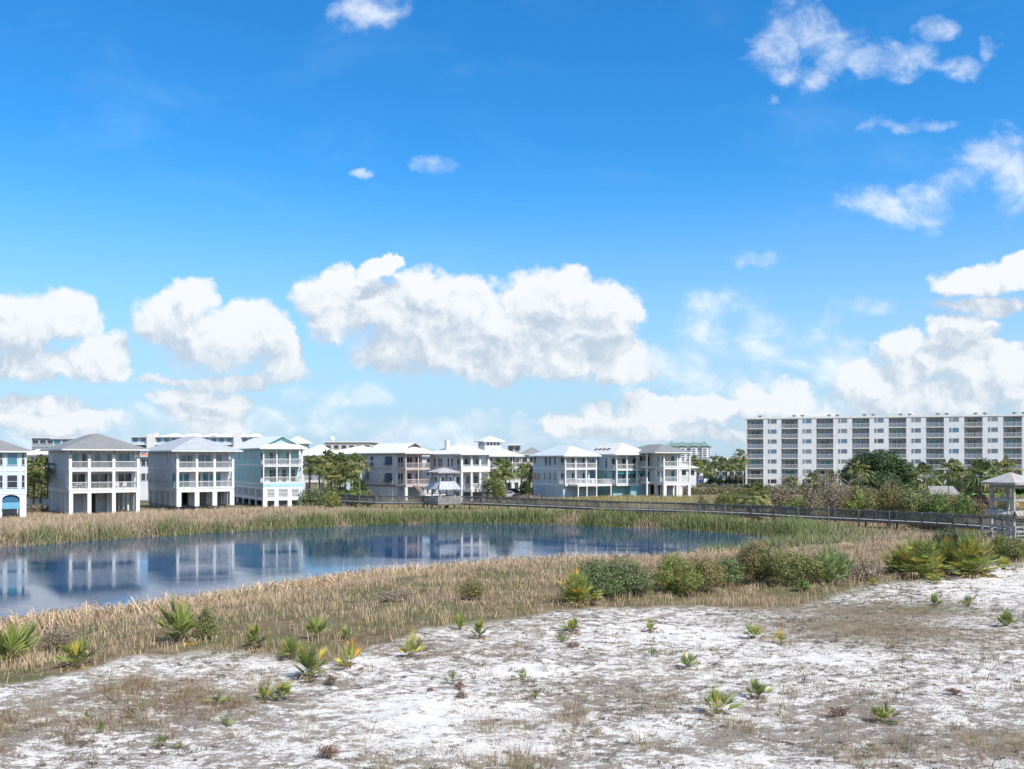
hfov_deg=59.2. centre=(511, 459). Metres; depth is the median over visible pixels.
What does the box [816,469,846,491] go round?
palm tree
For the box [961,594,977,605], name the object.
palmetto
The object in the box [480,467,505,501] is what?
palm tree
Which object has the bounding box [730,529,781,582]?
shrub
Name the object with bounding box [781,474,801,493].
palm tree
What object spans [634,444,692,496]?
beach house
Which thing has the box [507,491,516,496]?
parked car
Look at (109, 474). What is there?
door
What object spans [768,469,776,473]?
window
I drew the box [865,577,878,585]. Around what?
palmetto
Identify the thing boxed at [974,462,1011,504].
palm tree
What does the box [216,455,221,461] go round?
door
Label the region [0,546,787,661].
fallen cattails
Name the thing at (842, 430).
window
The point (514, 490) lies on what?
parked car
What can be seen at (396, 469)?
beach house
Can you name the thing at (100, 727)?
palmetto
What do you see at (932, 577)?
palmetto
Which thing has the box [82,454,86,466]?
door
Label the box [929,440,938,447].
sliding door
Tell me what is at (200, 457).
door
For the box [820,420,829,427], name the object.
sliding door
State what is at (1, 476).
window
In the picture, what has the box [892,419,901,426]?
sliding door
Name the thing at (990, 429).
window
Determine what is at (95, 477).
door
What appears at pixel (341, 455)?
palm tree
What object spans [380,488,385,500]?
garage door
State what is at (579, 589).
palmetto
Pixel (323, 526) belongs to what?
reed litter
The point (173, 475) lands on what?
door
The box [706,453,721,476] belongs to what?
palm tree
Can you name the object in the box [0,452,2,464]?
window
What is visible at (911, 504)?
shrub
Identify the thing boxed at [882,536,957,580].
palmetto
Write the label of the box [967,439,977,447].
sliding door
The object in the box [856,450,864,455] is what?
sliding door
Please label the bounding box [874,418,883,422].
window
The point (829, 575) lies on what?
palmetto
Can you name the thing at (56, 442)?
window
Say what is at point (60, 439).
apartment building
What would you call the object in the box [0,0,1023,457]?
sky
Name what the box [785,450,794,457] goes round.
sliding door
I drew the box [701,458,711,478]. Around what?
palm tree
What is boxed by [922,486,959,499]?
hut
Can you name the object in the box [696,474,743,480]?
hedge
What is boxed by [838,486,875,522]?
shrub
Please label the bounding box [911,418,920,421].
window
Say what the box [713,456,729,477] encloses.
palm tree
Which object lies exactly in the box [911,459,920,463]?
window
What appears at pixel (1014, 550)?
shrub
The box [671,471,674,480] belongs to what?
door
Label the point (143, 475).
window
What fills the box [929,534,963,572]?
palmetto
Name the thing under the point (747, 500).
shrub
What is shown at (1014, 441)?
sliding door
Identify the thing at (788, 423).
sliding door
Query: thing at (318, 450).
house
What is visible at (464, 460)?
beach house
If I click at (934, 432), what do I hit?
sliding door
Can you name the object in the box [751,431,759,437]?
sliding door
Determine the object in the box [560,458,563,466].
door
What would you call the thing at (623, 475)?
door
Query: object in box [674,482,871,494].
hedge
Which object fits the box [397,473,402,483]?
door
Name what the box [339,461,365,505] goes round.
palm tree
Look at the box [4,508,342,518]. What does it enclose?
yard grass
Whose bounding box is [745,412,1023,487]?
apartment block
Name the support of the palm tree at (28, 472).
on the ground at (426, 718)
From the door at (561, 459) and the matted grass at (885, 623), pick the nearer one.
the matted grass at (885, 623)
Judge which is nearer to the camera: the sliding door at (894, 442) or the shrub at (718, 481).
the sliding door at (894, 442)
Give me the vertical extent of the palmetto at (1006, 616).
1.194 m
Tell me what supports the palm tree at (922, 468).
on the ground at (426, 718)
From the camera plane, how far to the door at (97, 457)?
138.16 m
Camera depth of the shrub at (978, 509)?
104.68 m
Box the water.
[0,523,769,622]
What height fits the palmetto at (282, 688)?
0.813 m
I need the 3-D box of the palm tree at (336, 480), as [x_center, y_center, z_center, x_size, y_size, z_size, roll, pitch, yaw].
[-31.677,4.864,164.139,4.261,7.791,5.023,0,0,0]
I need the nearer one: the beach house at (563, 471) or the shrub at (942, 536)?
the shrub at (942, 536)
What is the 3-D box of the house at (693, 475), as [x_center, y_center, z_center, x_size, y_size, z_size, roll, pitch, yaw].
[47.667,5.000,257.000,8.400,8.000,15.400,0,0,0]
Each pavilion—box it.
[425,467,460,509]
[980,472,1023,539]
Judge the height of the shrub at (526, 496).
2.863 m
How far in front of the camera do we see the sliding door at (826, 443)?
245.64 m
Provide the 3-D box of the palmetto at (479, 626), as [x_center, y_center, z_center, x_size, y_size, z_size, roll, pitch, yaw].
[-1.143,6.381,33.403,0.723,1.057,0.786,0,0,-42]
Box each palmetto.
[0,615,41,669]
[51,636,99,670]
[81,709,92,721]
[93,721,105,733]
[149,734,169,752]
[154,595,199,646]
[170,740,184,750]
[201,690,235,704]
[219,715,232,726]
[241,622,269,650]
[256,681,276,702]
[271,678,294,700]
[273,632,300,660]
[289,635,333,683]
[303,615,327,640]
[331,634,363,670]
[337,624,353,641]
[397,629,424,659]
[442,669,458,684]
[451,615,468,630]
[470,618,489,639]
[510,667,529,681]
[531,687,541,697]
[554,627,570,642]
[557,568,604,607]
[558,616,579,633]
[590,590,601,602]
[641,617,657,632]
[643,646,661,656]
[674,649,700,670]
[698,686,742,716]
[741,621,766,640]
[745,676,775,701]
[770,629,791,645]
[798,545,851,586]
[832,551,854,579]
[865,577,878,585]
[867,702,901,725]
[881,546,911,574]
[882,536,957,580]
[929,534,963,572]
[929,573,942,584]
[929,593,942,606]
[942,530,1010,578]
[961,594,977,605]
[988,532,1011,558]
[993,609,1020,628]
[996,554,1015,570]
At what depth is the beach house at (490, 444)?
218.39 m
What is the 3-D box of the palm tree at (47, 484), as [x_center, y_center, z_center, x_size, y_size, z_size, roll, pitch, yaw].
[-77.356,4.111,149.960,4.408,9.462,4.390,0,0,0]
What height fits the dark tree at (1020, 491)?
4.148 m
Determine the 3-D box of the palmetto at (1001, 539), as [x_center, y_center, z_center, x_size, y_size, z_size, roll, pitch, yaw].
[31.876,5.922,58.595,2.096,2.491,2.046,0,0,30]
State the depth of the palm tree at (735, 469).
299.85 m
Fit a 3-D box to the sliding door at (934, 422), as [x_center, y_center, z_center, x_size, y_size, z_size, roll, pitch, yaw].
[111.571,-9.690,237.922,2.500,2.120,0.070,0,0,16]
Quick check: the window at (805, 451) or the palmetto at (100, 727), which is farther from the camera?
the window at (805, 451)
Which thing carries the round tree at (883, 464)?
on the ground at (426, 718)
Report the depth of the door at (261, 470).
162.64 m
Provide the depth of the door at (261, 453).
162.56 m
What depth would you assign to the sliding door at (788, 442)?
248.29 m
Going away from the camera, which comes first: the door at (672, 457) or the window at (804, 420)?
the door at (672, 457)
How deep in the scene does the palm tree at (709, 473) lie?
299.13 m
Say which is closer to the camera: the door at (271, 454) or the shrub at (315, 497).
the shrub at (315, 497)
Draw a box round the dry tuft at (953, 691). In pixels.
[945,687,963,694]
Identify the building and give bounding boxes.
[29,437,53,449]
[50,434,84,445]
[127,433,267,477]
[323,436,379,483]
[684,458,743,475]
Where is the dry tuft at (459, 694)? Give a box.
[454,690,468,697]
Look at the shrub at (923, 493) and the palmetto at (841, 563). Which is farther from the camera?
the shrub at (923, 493)
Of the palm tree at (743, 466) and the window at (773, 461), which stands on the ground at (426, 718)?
the palm tree at (743, 466)
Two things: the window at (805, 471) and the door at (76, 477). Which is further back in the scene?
the window at (805, 471)
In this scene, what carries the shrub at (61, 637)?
on the ground at (426, 718)
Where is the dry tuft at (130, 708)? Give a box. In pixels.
[122,704,137,717]
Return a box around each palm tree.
[27,454,55,504]
[27,456,34,502]
[27,462,49,510]
[41,456,48,509]
[299,454,317,490]
[308,454,328,489]
[315,449,338,485]
[317,462,341,491]
[326,465,348,490]
[330,452,349,486]
[333,458,355,492]
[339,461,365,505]
[348,452,363,472]
[350,453,370,491]
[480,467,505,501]
[483,474,508,494]
[490,457,515,484]
[494,460,518,496]
[514,463,527,483]
[518,461,532,480]
[525,467,532,487]
[687,455,703,465]
[693,459,705,482]
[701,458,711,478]
[701,464,716,478]
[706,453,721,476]
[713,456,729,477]
[719,457,735,477]
[728,456,743,476]
[730,448,749,485]
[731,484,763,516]
[735,456,744,483]
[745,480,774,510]
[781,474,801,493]
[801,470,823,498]
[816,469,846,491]
[846,460,875,494]
[905,462,942,491]
[933,458,963,496]
[938,461,972,495]
[959,457,1004,503]
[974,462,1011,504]
[987,455,1023,497]
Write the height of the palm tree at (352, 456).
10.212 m
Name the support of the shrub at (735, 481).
on the ground at (426, 718)
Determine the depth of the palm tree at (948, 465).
164.49 m
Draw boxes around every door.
[72,453,78,466]
[72,473,85,487]
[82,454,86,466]
[91,473,107,487]
[94,454,101,466]
[107,454,111,466]
[108,473,115,487]
[118,473,131,487]
[171,473,175,487]
[175,455,180,466]
[179,473,182,486]
[181,455,186,466]
[183,473,189,486]
[187,455,192,466]
[198,455,203,466]
[198,474,200,486]
[202,473,208,486]
[209,473,212,486]
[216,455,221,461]
[216,473,220,480]
[260,452,264,464]
[260,469,265,482]
[269,452,273,464]
[269,469,273,481]
[274,469,278,481]
[282,469,286,481]
[286,452,288,463]
[291,469,294,481]
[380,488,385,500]
[387,489,392,500]
[397,457,402,467]
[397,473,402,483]
[407,457,411,467]
[407,473,411,483]
[415,457,419,466]
[415,473,419,483]
[456,476,459,485]
[457,459,459,469]
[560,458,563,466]
[560,473,563,483]
[571,458,576,466]
[571,473,576,482]
[611,458,618,467]
[611,473,618,483]
[622,458,628,467]
[622,473,628,482]
[671,456,674,465]
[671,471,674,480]
[751,421,759,427]
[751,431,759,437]
[751,441,759,447]
[751,450,759,457]
[751,460,759,467]
[751,470,759,477]
[785,420,794,427]
[785,430,794,437]
[785,440,794,447]
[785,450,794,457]
[785,460,794,467]
[785,470,794,477]
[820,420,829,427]
[820,430,829,436]
[820,440,829,447]
[820,450,829,457]
[820,460,829,467]
[856,420,864,426]
[856,430,864,437]
[856,440,864,446]
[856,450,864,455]
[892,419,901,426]
[892,430,901,436]
[892,440,901,447]
[929,419,938,426]
[929,429,938,436]
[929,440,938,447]
[929,450,938,457]
[929,460,938,467]
[967,418,977,421]
[967,429,977,432]
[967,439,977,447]
[967,450,977,453]
[1006,418,1016,425]
[1006,429,1016,436]
[1006,439,1016,446]
[1006,450,1016,457]
[1007,460,1016,468]
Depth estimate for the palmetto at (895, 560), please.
52.25 m
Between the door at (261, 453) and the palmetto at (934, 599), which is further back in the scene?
the door at (261, 453)
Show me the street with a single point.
(722, 485)
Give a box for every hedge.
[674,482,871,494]
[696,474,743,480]
[908,482,1011,492]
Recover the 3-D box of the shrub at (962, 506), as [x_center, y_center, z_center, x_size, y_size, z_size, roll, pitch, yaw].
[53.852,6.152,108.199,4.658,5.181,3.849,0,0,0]
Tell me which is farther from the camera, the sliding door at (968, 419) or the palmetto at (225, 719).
the sliding door at (968, 419)
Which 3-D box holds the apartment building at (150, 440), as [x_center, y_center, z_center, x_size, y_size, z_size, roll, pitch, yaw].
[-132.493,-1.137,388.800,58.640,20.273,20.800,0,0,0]
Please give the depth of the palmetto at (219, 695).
24.46 m
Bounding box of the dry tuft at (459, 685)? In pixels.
[452,677,466,689]
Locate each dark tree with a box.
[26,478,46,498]
[321,486,349,501]
[352,478,366,493]
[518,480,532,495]
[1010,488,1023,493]
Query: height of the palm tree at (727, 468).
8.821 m
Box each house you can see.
[0,440,32,517]
[27,449,47,490]
[32,452,47,486]
[40,433,148,513]
[135,453,147,499]
[140,436,242,509]
[233,436,307,506]
[290,436,312,475]
[299,445,337,495]
[329,446,369,489]
[358,443,447,500]
[422,455,429,490]
[431,440,494,501]
[474,436,524,489]
[505,444,522,489]
[520,447,540,486]
[528,445,611,498]
[589,443,649,496]
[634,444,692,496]
[674,464,698,486]
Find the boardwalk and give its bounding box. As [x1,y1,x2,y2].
[322,493,1023,534]
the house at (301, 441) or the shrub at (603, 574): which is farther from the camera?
the house at (301, 441)
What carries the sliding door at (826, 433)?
in the apartment block
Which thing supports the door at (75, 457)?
in the beach house at (97, 465)
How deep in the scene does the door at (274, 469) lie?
163.83 m
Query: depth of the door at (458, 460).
175.21 m
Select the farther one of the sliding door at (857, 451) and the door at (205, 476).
the sliding door at (857, 451)
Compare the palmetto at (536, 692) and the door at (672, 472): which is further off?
the door at (672, 472)
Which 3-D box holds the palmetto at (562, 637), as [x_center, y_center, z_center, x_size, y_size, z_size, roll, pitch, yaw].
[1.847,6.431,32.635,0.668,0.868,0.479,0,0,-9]
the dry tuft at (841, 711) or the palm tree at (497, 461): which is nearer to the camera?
the dry tuft at (841, 711)
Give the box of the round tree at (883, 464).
[838,449,921,492]
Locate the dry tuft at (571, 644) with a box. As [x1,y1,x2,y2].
[566,639,579,646]
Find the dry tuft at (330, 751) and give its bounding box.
[316,742,341,758]
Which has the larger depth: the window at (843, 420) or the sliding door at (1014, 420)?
the window at (843, 420)
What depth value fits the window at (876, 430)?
240.18 m
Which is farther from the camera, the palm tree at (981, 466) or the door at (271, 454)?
the door at (271, 454)
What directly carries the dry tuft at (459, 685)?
on the ground at (426, 718)
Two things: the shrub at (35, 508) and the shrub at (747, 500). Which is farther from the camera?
the shrub at (35, 508)
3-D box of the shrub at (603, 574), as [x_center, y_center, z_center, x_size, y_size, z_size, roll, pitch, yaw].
[4.918,5.575,43.956,4.398,2.294,4.380,0,0,0]
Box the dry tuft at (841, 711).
[828,705,852,716]
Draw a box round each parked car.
[507,488,519,494]
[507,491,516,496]
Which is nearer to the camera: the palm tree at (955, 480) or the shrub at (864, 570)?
the shrub at (864, 570)
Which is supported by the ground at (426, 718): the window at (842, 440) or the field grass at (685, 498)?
the field grass at (685, 498)
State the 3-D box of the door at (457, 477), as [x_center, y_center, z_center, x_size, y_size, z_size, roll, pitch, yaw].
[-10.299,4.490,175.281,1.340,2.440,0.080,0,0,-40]
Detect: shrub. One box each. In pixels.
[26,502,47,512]
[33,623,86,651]
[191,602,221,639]
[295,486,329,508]
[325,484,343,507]
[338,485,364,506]
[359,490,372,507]
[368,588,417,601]
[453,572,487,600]
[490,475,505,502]
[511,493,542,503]
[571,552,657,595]
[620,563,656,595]
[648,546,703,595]
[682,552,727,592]
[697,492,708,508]
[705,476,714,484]
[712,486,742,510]
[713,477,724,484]
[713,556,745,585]
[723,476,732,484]
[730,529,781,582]
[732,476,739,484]
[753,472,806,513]
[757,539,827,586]
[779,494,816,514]
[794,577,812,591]
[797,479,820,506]
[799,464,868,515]
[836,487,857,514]
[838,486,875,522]
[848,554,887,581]
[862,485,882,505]
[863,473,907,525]
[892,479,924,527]
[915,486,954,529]
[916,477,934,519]
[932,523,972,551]
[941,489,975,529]
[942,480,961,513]
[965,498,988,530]
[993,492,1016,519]
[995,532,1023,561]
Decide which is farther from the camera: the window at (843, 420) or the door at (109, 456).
the window at (843, 420)
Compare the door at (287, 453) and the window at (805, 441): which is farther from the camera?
the window at (805, 441)
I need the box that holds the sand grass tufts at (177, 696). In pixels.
[0,563,1023,768]
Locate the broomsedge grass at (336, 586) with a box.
[0,536,1023,685]
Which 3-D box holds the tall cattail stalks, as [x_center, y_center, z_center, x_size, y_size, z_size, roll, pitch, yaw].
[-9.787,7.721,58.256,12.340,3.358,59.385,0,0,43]
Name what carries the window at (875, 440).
in the apartment block
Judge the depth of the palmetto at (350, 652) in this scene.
28.51 m
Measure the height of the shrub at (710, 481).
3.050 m
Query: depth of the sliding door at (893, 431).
240.57 m
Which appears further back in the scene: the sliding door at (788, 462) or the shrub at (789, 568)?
the sliding door at (788, 462)
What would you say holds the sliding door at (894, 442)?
in the apartment block
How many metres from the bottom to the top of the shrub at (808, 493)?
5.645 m
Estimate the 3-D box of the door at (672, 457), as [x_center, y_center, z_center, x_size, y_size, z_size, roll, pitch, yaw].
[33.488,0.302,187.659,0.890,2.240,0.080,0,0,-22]
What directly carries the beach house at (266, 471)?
on the ground at (426, 718)
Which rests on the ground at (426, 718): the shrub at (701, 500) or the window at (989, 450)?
the shrub at (701, 500)
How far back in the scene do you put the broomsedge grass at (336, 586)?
42.35 m
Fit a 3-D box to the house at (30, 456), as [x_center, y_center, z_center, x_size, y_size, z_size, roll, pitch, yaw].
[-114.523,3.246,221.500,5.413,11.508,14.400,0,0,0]
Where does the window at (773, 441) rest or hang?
in the apartment block
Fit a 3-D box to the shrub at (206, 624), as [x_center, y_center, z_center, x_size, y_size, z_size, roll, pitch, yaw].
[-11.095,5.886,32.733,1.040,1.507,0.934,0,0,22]
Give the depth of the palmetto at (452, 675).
26.45 m
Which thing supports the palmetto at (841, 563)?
on the ground at (426, 718)
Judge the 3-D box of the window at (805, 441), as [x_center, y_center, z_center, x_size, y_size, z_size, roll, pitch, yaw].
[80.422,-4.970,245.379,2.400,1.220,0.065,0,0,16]
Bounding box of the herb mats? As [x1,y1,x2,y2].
[0,564,1023,768]
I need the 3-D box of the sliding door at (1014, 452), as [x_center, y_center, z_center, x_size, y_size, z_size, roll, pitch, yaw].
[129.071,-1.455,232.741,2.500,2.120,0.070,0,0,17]
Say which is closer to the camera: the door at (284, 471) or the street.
the door at (284, 471)
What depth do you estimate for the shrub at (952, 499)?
115.29 m
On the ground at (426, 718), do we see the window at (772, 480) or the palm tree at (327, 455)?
the palm tree at (327, 455)
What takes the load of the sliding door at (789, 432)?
in the apartment block
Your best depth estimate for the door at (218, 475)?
150.89 m
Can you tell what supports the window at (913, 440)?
in the apartment block
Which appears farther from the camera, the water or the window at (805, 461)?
the window at (805, 461)
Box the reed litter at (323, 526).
[0,523,775,545]
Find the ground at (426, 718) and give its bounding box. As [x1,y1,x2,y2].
[0,476,1023,768]
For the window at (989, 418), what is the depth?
232.43 m
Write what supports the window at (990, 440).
in the apartment block
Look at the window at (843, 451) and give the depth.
242.75 m
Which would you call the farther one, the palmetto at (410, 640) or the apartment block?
the apartment block
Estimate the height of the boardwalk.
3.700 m
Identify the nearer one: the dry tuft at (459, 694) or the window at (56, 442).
the dry tuft at (459, 694)
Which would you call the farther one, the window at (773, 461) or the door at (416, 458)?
the window at (773, 461)
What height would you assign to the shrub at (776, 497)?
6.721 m
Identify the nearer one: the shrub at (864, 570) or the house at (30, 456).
the shrub at (864, 570)
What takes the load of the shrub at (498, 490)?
on the ground at (426, 718)
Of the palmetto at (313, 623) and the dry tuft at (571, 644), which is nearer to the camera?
the dry tuft at (571, 644)
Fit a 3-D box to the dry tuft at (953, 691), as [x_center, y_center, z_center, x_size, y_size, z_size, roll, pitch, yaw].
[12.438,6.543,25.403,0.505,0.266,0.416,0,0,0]
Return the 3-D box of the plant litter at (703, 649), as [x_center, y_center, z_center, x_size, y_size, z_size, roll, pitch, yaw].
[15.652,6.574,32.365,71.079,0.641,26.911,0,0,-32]
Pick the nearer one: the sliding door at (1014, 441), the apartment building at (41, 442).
the sliding door at (1014, 441)
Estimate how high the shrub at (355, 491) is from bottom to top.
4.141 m
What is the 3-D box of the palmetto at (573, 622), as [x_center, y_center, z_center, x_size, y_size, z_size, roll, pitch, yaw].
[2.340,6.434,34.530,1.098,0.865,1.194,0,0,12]
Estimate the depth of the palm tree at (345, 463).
165.34 m
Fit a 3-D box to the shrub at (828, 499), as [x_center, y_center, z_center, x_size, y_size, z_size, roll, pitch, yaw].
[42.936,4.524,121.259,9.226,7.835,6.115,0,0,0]
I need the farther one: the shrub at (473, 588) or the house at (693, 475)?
the house at (693, 475)
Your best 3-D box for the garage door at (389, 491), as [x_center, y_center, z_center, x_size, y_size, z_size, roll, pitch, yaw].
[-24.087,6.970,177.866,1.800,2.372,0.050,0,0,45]
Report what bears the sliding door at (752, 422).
in the apartment block
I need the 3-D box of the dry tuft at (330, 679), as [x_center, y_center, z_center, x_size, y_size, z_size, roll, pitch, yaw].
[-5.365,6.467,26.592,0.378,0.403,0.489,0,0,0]
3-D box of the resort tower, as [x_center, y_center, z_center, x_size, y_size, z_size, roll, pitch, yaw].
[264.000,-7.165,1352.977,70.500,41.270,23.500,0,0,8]
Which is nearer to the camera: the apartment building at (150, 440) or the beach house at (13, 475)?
the beach house at (13, 475)
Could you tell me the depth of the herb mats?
26.79 m
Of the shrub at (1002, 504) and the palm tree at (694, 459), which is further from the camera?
the palm tree at (694, 459)
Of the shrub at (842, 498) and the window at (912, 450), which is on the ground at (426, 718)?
the shrub at (842, 498)
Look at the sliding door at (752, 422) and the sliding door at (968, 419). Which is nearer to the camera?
the sliding door at (968, 419)
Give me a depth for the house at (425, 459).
238.00 m
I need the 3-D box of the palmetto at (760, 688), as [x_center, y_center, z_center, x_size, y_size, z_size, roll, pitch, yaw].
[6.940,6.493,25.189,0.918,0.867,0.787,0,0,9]
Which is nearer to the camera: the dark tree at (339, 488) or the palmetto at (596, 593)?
the palmetto at (596, 593)
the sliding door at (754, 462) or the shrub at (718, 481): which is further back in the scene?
the shrub at (718, 481)
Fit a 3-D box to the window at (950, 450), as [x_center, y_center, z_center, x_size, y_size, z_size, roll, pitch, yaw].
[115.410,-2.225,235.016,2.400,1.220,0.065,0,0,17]
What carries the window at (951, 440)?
in the apartment block
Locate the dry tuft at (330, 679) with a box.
[324,672,336,684]
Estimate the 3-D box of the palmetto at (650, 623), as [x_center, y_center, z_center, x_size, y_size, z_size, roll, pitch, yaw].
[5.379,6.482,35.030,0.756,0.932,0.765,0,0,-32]
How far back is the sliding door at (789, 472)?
248.29 m
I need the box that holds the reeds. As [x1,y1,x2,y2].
[0,503,1007,553]
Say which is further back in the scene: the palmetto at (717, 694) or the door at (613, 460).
the door at (613, 460)
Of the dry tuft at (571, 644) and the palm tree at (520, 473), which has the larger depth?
the palm tree at (520, 473)
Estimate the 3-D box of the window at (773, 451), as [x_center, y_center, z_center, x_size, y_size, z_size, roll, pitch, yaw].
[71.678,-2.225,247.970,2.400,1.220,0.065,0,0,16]
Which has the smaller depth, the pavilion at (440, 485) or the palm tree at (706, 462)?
the pavilion at (440, 485)
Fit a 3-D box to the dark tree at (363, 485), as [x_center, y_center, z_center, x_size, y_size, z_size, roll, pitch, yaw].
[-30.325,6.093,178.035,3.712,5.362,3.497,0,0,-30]
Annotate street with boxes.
[26,484,742,501]
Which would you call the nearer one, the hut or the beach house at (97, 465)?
the hut
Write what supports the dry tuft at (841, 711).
on the ground at (426, 718)
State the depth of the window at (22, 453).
128.97 m
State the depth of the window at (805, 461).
245.34 m
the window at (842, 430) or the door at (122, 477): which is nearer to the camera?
the door at (122, 477)
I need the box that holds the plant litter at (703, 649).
[0,565,1023,768]
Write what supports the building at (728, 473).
on the ground at (426, 718)
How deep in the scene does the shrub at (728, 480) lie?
269.67 m
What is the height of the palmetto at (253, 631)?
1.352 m
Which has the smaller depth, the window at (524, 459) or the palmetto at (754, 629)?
the palmetto at (754, 629)
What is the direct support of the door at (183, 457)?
in the beach house at (191, 471)
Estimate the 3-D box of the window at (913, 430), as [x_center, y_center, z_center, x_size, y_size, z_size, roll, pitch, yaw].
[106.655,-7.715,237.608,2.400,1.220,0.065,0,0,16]
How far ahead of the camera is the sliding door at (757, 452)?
250.85 m
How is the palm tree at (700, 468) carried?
on the ground at (426, 718)
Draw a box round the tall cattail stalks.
[14,541,686,616]
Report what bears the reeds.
on the ground at (426, 718)
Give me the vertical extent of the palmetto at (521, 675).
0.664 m
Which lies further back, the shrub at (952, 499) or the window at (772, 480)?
the window at (772, 480)
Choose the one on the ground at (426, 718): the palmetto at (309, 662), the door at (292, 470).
the palmetto at (309, 662)
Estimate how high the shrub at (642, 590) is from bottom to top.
1.679 m
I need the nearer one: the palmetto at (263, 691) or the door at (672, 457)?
the palmetto at (263, 691)
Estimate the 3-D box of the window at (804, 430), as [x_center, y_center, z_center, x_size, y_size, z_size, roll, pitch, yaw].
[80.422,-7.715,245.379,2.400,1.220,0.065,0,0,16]
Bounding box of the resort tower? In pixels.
[668,441,711,460]
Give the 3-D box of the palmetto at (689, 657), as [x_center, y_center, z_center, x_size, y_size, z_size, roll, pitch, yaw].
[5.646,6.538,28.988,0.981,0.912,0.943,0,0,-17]
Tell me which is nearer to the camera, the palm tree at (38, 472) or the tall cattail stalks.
the tall cattail stalks
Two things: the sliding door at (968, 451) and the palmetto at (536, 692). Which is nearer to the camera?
the palmetto at (536, 692)
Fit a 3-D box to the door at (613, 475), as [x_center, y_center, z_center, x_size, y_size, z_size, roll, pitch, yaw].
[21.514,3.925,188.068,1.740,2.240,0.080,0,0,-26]
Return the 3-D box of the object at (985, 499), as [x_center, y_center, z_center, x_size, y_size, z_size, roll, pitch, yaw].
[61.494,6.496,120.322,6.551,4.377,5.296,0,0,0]
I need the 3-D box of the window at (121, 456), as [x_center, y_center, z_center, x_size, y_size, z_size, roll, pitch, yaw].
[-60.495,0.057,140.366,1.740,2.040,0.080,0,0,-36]
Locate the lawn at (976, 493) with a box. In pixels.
[895,493,1023,494]
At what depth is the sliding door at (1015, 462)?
232.57 m
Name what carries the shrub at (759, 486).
on the ground at (426, 718)
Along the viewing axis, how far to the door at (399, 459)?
177.14 m
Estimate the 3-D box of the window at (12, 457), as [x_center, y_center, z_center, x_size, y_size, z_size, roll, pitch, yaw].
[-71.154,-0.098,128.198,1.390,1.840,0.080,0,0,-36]
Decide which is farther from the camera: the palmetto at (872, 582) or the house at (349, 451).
the house at (349, 451)
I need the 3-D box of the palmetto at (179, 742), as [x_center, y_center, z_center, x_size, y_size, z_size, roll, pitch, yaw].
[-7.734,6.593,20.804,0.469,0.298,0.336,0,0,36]
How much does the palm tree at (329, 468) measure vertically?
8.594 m
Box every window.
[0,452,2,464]
[0,475,2,487]
[7,452,17,464]
[7,475,17,487]
[21,452,24,464]
[21,475,24,487]
[54,440,60,444]
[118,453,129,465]
[141,458,145,465]
[141,473,145,480]
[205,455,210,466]
[522,457,526,462]
[768,419,776,423]
[768,429,776,433]
[768,439,776,443]
[768,449,776,453]
[768,459,776,463]
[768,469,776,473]
[768,479,776,483]
[803,419,811,422]
[803,429,811,432]
[803,439,811,443]
[803,449,811,453]
[803,459,811,463]
[803,469,811,473]
[838,418,846,422]
[838,429,846,432]
[838,439,846,442]
[838,449,846,453]
[838,459,846,463]
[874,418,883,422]
[874,428,883,432]
[874,439,883,442]
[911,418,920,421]
[911,428,920,432]
[911,438,920,442]
[911,449,920,452]
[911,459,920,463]
[949,417,958,421]
[949,428,958,431]
[949,438,958,442]
[949,449,958,452]
[988,417,997,420]
[988,427,997,431]
[988,438,997,442]
[988,449,997,452]
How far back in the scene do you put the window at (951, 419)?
235.02 m
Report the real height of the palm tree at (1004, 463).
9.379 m
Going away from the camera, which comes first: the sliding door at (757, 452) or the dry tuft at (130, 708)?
the dry tuft at (130, 708)
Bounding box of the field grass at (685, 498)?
[369,494,1023,535]
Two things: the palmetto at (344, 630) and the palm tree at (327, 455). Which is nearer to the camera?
the palmetto at (344, 630)
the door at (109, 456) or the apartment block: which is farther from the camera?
the apartment block
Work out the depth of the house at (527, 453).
235.00 m
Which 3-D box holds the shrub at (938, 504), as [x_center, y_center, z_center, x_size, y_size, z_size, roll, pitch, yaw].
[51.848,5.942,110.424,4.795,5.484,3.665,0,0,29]
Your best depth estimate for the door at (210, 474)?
150.08 m
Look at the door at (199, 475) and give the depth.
148.99 m
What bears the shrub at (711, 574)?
on the ground at (426, 718)
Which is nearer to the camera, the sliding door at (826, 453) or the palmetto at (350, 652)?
the palmetto at (350, 652)
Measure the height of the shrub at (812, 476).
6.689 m
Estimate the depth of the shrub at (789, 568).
47.91 m
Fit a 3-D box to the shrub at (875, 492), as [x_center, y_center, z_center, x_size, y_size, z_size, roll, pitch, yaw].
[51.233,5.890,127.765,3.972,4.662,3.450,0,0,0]
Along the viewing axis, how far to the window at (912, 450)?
237.59 m
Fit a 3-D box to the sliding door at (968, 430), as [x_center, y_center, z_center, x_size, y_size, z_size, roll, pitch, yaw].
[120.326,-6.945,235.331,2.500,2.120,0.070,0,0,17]
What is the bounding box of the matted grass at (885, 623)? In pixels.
[700,595,1023,756]
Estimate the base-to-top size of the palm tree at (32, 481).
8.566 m
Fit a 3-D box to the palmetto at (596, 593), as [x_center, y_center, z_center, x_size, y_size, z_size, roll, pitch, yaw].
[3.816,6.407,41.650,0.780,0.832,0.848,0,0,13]
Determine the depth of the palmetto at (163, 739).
20.77 m

